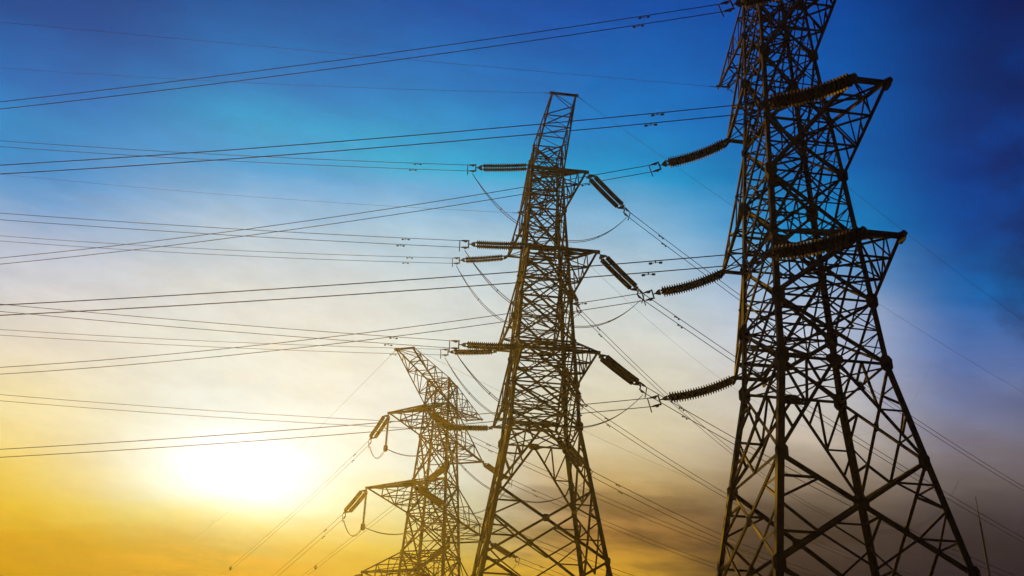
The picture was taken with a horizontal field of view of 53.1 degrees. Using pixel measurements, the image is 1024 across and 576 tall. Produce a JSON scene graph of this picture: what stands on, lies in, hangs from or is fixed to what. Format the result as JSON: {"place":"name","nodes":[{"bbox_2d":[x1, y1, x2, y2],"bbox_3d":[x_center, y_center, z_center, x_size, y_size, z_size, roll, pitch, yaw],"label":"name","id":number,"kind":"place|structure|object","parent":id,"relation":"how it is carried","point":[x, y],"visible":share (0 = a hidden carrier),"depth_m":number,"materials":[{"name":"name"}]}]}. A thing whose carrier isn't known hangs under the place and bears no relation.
{"place":"outdoors","nodes":[
{"label":"outdoors","id":0,"kind":"place"},
{"bbox_2d":[274,519,341,575],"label":"power cable","id":1,"kind":"object","parent":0,"point":[310,547],"visible":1,"depth_m":79.63,"materials":[{"name":"metal"}]},
{"bbox_2d":[360,490,366,529],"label":"hanging insulator","id":2,"kind":"object","parent":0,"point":[362,527],"visible":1,"depth_m":72.75,"materials":[{"name":"brown ceramic"}]},
{"bbox_2d":[343,512,447,536],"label":"jumper loop","id":3,"kind":"object","parent":2,"relation":"hanging from","point":[392,534],"visible":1,"depth_m":73.16,"materials":[{"name":"metal"}]},
{"bbox_2d":[383,415,389,451],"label":"hanging insulator","id":4,"kind":"object","parent":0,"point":[385,448],"visible":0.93,"depth_m":77.27,"materials":[{"name":"brown ceramic"}]},
{"bbox_2d":[369,437,458,458],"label":"jumper loop","id":5,"kind":"object","parent":4,"relation":"hanging from","point":[412,455],"visible":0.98,"depth_m":77.69,"materials":[{"name":"metal"}]},
{"bbox_2d":[0,0,1023,575],"label":"sky","id":6,"kind":"structure","parent":0,"point":[940,155],"materials":[{"name":"blue"}]},
{"bbox_2d":[450,506,633,575],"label":"power cable","id":7,"kind":"object","parent":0,"point":[532,538],"visible":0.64,"depth_m":80.95,"materials":[{"name":"metal"}]},
{"bbox_2d":[518,558,565,575],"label":"power cable","id":8,"kind":"object","parent":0,"point":[541,566],"visible":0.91,"depth_m":91.15,"materials":[{"name":"metal"}]},
{"bbox_2d":[513,480,745,575],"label":"power cable","id":9,"kind":"object","parent":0,"point":[618,526],"visible":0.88,"depth_m":101.00,"materials":[{"name":"metal"}]},
{"bbox_2d":[461,432,815,575],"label":"power cable","id":10,"kind":"object","parent":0,"point":[615,501],"visible":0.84,"depth_m":92.26,"materials":[{"name":"metal"}]},
{"bbox_2d":[593,471,823,575],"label":"power cable","id":11,"kind":"object","parent":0,"point":[688,519],"visible":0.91,"depth_m":75.39,"materials":[{"name":"metal"}]},
{"bbox_2d":[580,309,958,532],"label":"power cable","id":12,"kind":"object","parent":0,"point":[708,430],"visible":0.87,"depth_m":88.11,"materials":[{"name":"metal"}]},
{"bbox_2d":[583,405,1023,575],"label":"power cable","id":13,"kind":"object","parent":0,"point":[719,489],"visible":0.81,"depth_m":82.50,"materials":[{"name":"metal"}]},
{"bbox_3d":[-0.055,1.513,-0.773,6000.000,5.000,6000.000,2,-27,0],"label":"ground","id":14,"kind":"structure","parent":0,"visible":0},
{"bbox_2d":[361,347,490,575],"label":"lattice pylon","id":15,"kind":"object","parent":14,"relation":"on","point":[424,407],"visible":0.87,"depth_m":81.01,"materials":[{"name":"metal"}]},
{"bbox_2d":[124,351,394,575],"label":"earth wire","id":16,"kind":"object","parent":15,"relation":"attached to","point":[275,469],"visible":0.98,"depth_m":111.82,"materials":[{"name":"metal"}]},
{"bbox_2d":[342,489,367,522],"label":"insulator string","id":17,"kind":"object","parent":15,"relation":"attached to","point":[353,501],"visible":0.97,"depth_m":74.64,"materials":[{"name":"brown ceramic"}]},
{"bbox_2d":[368,415,389,447],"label":"insulator string","id":18,"kind":"object","parent":15,"relation":"attached to","point":[377,434],"visible":0.75,"depth_m":79.29,"materials":[{"name":"brown ceramic"}]},
{"bbox_2d":[223,441,367,573],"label":"power cable","id":19,"kind":"object","parent":18,"relation":"attached to","point":[230,568],"visible":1,"depth_m":92.66,"materials":[{"name":"metal"}]},
{"bbox_2d":[415,571,428,575],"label":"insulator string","id":20,"kind":"object","parent":15,"relation":"attached to","point":[421,573],"visible":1,"depth_m":70.94,"materials":[{"name":"brown ceramic"}]},
{"bbox_2d":[414,486,451,513],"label":"insulator string","id":21,"kind":"object","parent":15,"relation":"attached to","point":[424,492],"visible":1,"depth_m":73.50,"materials":[{"name":"brown ceramic"}]},
{"bbox_2d":[429,465,449,477],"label":"insulator string","id":22,"kind":"object","parent":15,"relation":"attached to","point":[439,473],"visible":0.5,"depth_m":90.50,"materials":[{"name":"brown ceramic"}]},
{"bbox_2d":[302,489,413,575],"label":"power cable","id":23,"kind":"object","parent":22,"relation":"hanging from","point":[315,567],"visible":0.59,"depth_m":102.92,"materials":[{"name":"metal"}]},
{"bbox_2d":[431,485,509,513],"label":"jumper loop","id":24,"kind":"object","parent":22,"relation":"hanging from","point":[476,512],"visible":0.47,"depth_m":89.75,"materials":[{"name":"metal"}]},
{"bbox_2d":[428,544,450,562],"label":"insulator string","id":25,"kind":"object","parent":15,"relation":"attached to","point":[438,552],"visible":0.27,"depth_m":89.22,"materials":[{"name":"brown ceramic"}]},
{"bbox_2d":[427,411,462,439],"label":"insulator string","id":26,"kind":"object","parent":15,"relation":"attached to","point":[435,415],"visible":0.66,"depth_m":77.98,"materials":[{"name":"brown ceramic"}]},
{"bbox_2d":[483,463,512,485],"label":"insulator string","id":27,"kind":"object","parent":15,"relation":"attached to","point":[490,467],"visible":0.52,"depth_m":88.95,"materials":[{"name":"brown ceramic"}]},
{"bbox_2d":[490,542,519,565],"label":"insulator string","id":28,"kind":"object","parent":15,"relation":"attached to","point":[502,550],"visible":0.78,"depth_m":88.05,"materials":[{"name":"brown ceramic"}]},
{"bbox_2d":[415,349,1017,575],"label":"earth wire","id":29,"kind":"object","parent":15,"relation":"attached to","point":[707,485],"visible":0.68,"depth_m":102.66,"materials":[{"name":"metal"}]},
{"bbox_2d":[470,91,612,575],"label":"lattice pylon","id":30,"kind":"object","parent":14,"relation":"on","point":[557,172],"visible":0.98,"depth_m":60.74,"materials":[{"name":"metal"}]},
{"bbox_2d":[3,174,512,212],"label":"earth wire","id":31,"kind":"object","parent":30,"relation":"attached to","point":[262,197],"visible":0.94,"depth_m":76.30,"materials":[{"name":"metal"}]},
{"bbox_2d":[8,68,531,92],"bbox_3d":[-19.980,-13.446,64.481,45.002,3.758,0.044,0,-27,4],"label":"earth wire","id":32,"kind":"object","parent":30,"relation":"attached to","point":[281,84],"visible":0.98,"depth_m":63.66,"materials":[{"name":"metal"}]},
{"bbox_2d":[433,423,491,432],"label":"insulator string","id":33,"kind":"object","parent":30,"relation":"attached to","point":[467,427],"visible":0.95,"depth_m":66.35,"materials":[{"name":"brown ceramic"}]},
{"bbox_2d":[0,394,434,429],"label":"power cable","id":34,"kind":"object","parent":33,"relation":"attached to","point":[212,410],"visible":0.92,"depth_m":66.80,"materials":[{"name":"metal"}]},
{"bbox_2d":[438,433,587,502],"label":"jumper loop","id":35,"kind":"object","parent":33,"relation":"hanging from","point":[465,469],"visible":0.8,"depth_m":66.00,"materials":[{"name":"metal"}]},
{"bbox_2d":[440,348,495,358],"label":"insulator string","id":36,"kind":"object","parent":30,"relation":"attached to","point":[472,352],"visible":0.93,"depth_m":69.75,"materials":[{"name":"brown ceramic"}]},
{"bbox_2d":[0,329,441,354],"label":"power cable","id":37,"kind":"object","parent":36,"relation":"attached to","point":[221,341],"visible":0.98,"depth_m":70.56,"materials":[{"name":"metal"}]},
{"bbox_2d":[452,254,506,266],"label":"insulator string","id":38,"kind":"object","parent":30,"relation":"attached to","point":[498,257],"visible":0.97,"depth_m":71.14,"materials":[{"name":"brown ceramic"}]},
{"bbox_2d":[5,236,451,263],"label":"power cable","id":39,"kind":"object","parent":38,"relation":"attached to","point":[234,250],"visible":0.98,"depth_m":72.40,"materials":[{"name":"metal"}]},
{"bbox_2d":[456,265,577,332],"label":"jumper loop","id":40,"kind":"object","parent":38,"relation":"hanging from","point":[478,299],"visible":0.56,"depth_m":70.71,"materials":[{"name":"metal"}]},
{"bbox_2d":[449,340,520,352],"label":"insulator string","id":41,"kind":"object","parent":30,"relation":"attached to","point":[490,345],"visible":1,"depth_m":54.51,"materials":[{"name":"brown ceramic"}]},
{"bbox_2d":[0,305,450,347],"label":"power cable","id":42,"kind":"object","parent":41,"relation":"attached to","point":[231,324],"visible":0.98,"depth_m":54.64,"materials":[{"name":"metal"}]},
{"bbox_2d":[455,352,642,427],"bbox_3d":[2.051,5.726,54.948,10.753,3.443,0.280,9,-28,-14],"label":"jumper loop","id":43,"kind":"object","parent":41,"relation":"hanging from","point":[489,393],"visible":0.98,"depth_m":54.17,"materials":[{"name":"metal"}]},
{"bbox_2d":[459,240,527,251],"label":"insulator string","id":44,"kind":"object","parent":30,"relation":"attached to","point":[496,246],"visible":1,"depth_m":56.53,"materials":[{"name":"brown ceramic"}]},
{"bbox_2d":[0,213,460,247],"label":"power cable","id":45,"kind":"object","parent":44,"relation":"attached to","point":[235,235],"visible":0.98,"depth_m":56.84,"materials":[{"name":"metal"}]},
{"bbox_2d":[465,251,637,327],"bbox_3d":[2.313,0.351,56.901,10.408,3.632,0.280,9,-28,-14],"label":"jumper loop","id":46,"kind":"object","parent":44,"relation":"hanging from","point":[540,317],"visible":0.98,"depth_m":56.16,"materials":[{"name":"metal"}]},
{"bbox_2d":[467,163,530,174],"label":"insulator string","id":47,"kind":"object","parent":30,"relation":"attached to","point":[507,169],"visible":1,"depth_m":61.10,"materials":[{"name":"brown ceramic"}]},
{"bbox_2d":[0,141,463,170],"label":"power cable","id":48,"kind":"object","parent":47,"relation":"attached to","point":[242,155],"visible":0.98,"depth_m":61.71,"materials":[{"name":"metal"}]},
{"bbox_2d":[472,173,626,242],"bbox_3d":[2.289,-4.485,61.357,9.849,3.513,0.280,9,-28,-14],"label":"jumper loop","id":49,"kind":"object","parent":47,"relation":"hanging from","point":[540,233],"visible":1,"depth_m":60.67,"materials":[{"name":"metal"}]},
{"bbox_2d":[555,262,579,315],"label":"insulator string","id":50,"kind":"object","parent":30,"relation":"attached to","point":[576,299],"visible":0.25,"depth_m":72.72,"materials":[{"name":"brown ceramic"}]},
{"bbox_2d":[554,357,584,409],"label":"insulator string","id":51,"kind":"object","parent":30,"relation":"attached to","point":[580,396],"visible":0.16,"depth_m":71.29,"materials":[{"name":"brown ceramic"}]},
{"bbox_2d":[445,358,576,428],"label":"jumper loop","id":52,"kind":"object","parent":51,"relation":"hanging from","point":[469,393],"visible":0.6,"depth_m":69.22,"materials":[{"name":"metal"}]},
{"bbox_2d":[558,436,592,475],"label":"insulator string","id":53,"kind":"object","parent":30,"relation":"attached to","point":[574,454],"visible":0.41,"depth_m":67.72,"materials":[{"name":"brown ceramic"}]},
{"bbox_2d":[587,173,629,219],"bbox_3d":[5.849,-5.620,62.246,0.700,0.730,4.045,-25,-57,41],"label":"insulator string","id":54,"kind":"object","parent":30,"relation":"attached to","point":[614,196],"visible":0.98,"depth_m":62.18,"materials":[{"name":"brown ceramic"}]},
{"bbox_2d":[629,212,1023,490],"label":"power cable","id":55,"kind":"object","parent":54,"relation":"attached to","point":[662,243],"visible":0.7,"depth_m":71.38,"materials":[{"name":"metal"}]},
{"bbox_2d":[599,253,644,302],"bbox_3d":[6.135,-0.644,57.808,0.700,0.730,4.070,-25,-58,41],"label":"insulator string","id":56,"kind":"object","parent":30,"relation":"attached to","point":[627,281],"visible":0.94,"depth_m":57.73,"materials":[{"name":"brown ceramic"}]},
{"bbox_2d":[642,295,1023,542],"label":"power cable","id":57,"kind":"object","parent":56,"relation":"attached to","point":[822,414],"visible":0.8,"depth_m":68.82,"materials":[{"name":"metal"}]},
{"bbox_2d":[598,354,646,397],"bbox_3d":[6.034,4.697,55.946,3.968,0.730,0.700,38,-41,-26],"label":"insulator string","id":58,"kind":"object","parent":30,"relation":"attached to","point":[616,367],"visible":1,"depth_m":55.81,"materials":[{"name":"brown ceramic"}]},
{"bbox_2d":[645,387,1016,575],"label":"power cable","id":59,"kind":"object","parent":58,"relation":"attached to","point":[683,409],"visible":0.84,"depth_m":63.29,"materials":[{"name":"metal"}]},
{"bbox_2d":[602,277,929,434],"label":"earth wire","id":60,"kind":"object","parent":30,"relation":"attached to","point":[700,363],"visible":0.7,"depth_m":93.64,"materials":[{"name":"metal"}]},
{"bbox_2d":[577,96,1018,389],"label":"earth wire","id":61,"kind":"object","parent":30,"relation":"attached to","point":[730,204],"visible":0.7,"depth_m":69.42,"materials":[{"name":"metal"}]},
{"bbox_2d":[716,0,980,575],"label":"lattice pylon","id":62,"kind":"object","parent":14,"relation":"on","point":[781,354],"visible":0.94,"depth_m":39.56,"materials":[{"name":"metal"}]},
{"bbox_2d":[2,22,717,87],"bbox_3d":[-10.271,-12.006,51.663,42.500,0.681,0.044,5,-27,-5],"label":"earth wire","id":63,"kind":"object","parent":62,"relation":"attached to","point":[361,55],"visible":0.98,"depth_m":51.86,"materials":[{"name":"metal"}]},
{"bbox_2d":[641,270,724,305],"bbox_3d":[8.304,-0.068,49.246,4.155,0.730,0.706,-17,-30,8],"label":"insulator string","id":64,"kind":"object","parent":62,"relation":"attached to","point":[694,284],"visible":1,"depth_m":49.07,"materials":[{"name":"brown ceramic"}]},
{"bbox_2d":[0,293,645,373],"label":"power cable","id":65,"kind":"object","parent":64,"relation":"attached to","point":[574,312],"visible":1,"depth_m":52.98,"materials":[{"name":"metal"}]},
{"bbox_2d":[648,139,728,176],"bbox_3d":[8.807,-6.475,50.598,4.155,0.730,0.706,-19,-30,7],"label":"insulator string","id":66,"kind":"object","parent":62,"relation":"attached to","point":[699,154],"visible":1,"depth_m":50.44,"materials":[{"name":"brown ceramic"}]},
{"bbox_2d":[2,165,652,263],"bbox_3d":[-15.987,-3.305,56.373,47.557,1.616,0.082,-5,-28,14],"label":"power cable","id":67,"kind":"object","parent":66,"relation":"attached to","point":[587,177],"visible":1,"depth_m":54.44,"materials":[{"name":"metal"}]},
{"bbox_2d":[647,376,736,412],"bbox_3d":[8.131,4.684,45.804,4.155,0.730,0.706,-16,-29,4],"label":"insulator string","id":68,"kind":"object","parent":62,"relation":"attached to","point":[704,390],"visible":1,"depth_m":45.60,"materials":[{"name":"brown ceramic"}]},
{"bbox_2d":[0,398,651,457],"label":"power cable","id":69,"kind":"object","parent":68,"relation":"attached to","point":[573,415],"visible":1,"depth_m":48.17,"materials":[{"name":"metal"}]},
{"bbox_2d":[718,0,778,16],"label":"insulator string","id":70,"kind":"object","parent":62,"relation":"attached to","point":[745,3],"visible":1,"depth_m":40.59,"materials":[{"name":"brown ceramic"}]},
{"bbox_2d":[0,4,723,108],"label":"power cable","id":71,"kind":"object","parent":70,"relation":"attached to","point":[640,17],"visible":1,"depth_m":43.14,"materials":[{"name":"metal"}]},
{"bbox_2d":[741,73,857,119],"bbox_3d":[10.148,-6.732,35.962,4.155,0.730,0.706,-15,-29,2],"label":"insulator string","id":72,"kind":"object","parent":62,"relation":"attached to","point":[831,87],"visible":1,"depth_m":35.80,"materials":[{"name":"brown ceramic"}]},
{"bbox_2d":[0,104,747,173],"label":"power cable","id":73,"kind":"object","parent":72,"relation":"attached to","point":[652,115],"visible":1,"depth_m":37.85,"materials":[{"name":"metal"}]},
{"bbox_2d":[744,226,868,270],"bbox_3d":[9.819,-1.333,34.005,4.155,0.730,0.706,-13,-28,1],"label":"insulator string","id":74,"kind":"object","parent":62,"relation":"attached to","point":[848,237],"visible":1,"depth_m":33.83,"materials":[{"name":"brown ceramic"}]},
{"bbox_2d":[0,253,750,315],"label":"power cable","id":75,"kind":"object","parent":74,"relation":"attached to","point":[651,263],"visible":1,"depth_m":35.35,"materials":[{"name":"metal"}]},
{"bbox_2d":[729,89,1021,319],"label":"earth wire","id":76,"kind":"object","parent":62,"relation":"attached to","point":[897,226],"visible":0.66,"depth_m":66.14,"materials":[{"name":"metal"}]},
{"bbox_2d":[975,496,990,575],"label":"antenna mast","id":77,"kind":"object","parent":14,"relation":"on","point":[984,549],"visible":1,"depth_m":90.18,"materials":[{"name":"black metal"}]}
]}

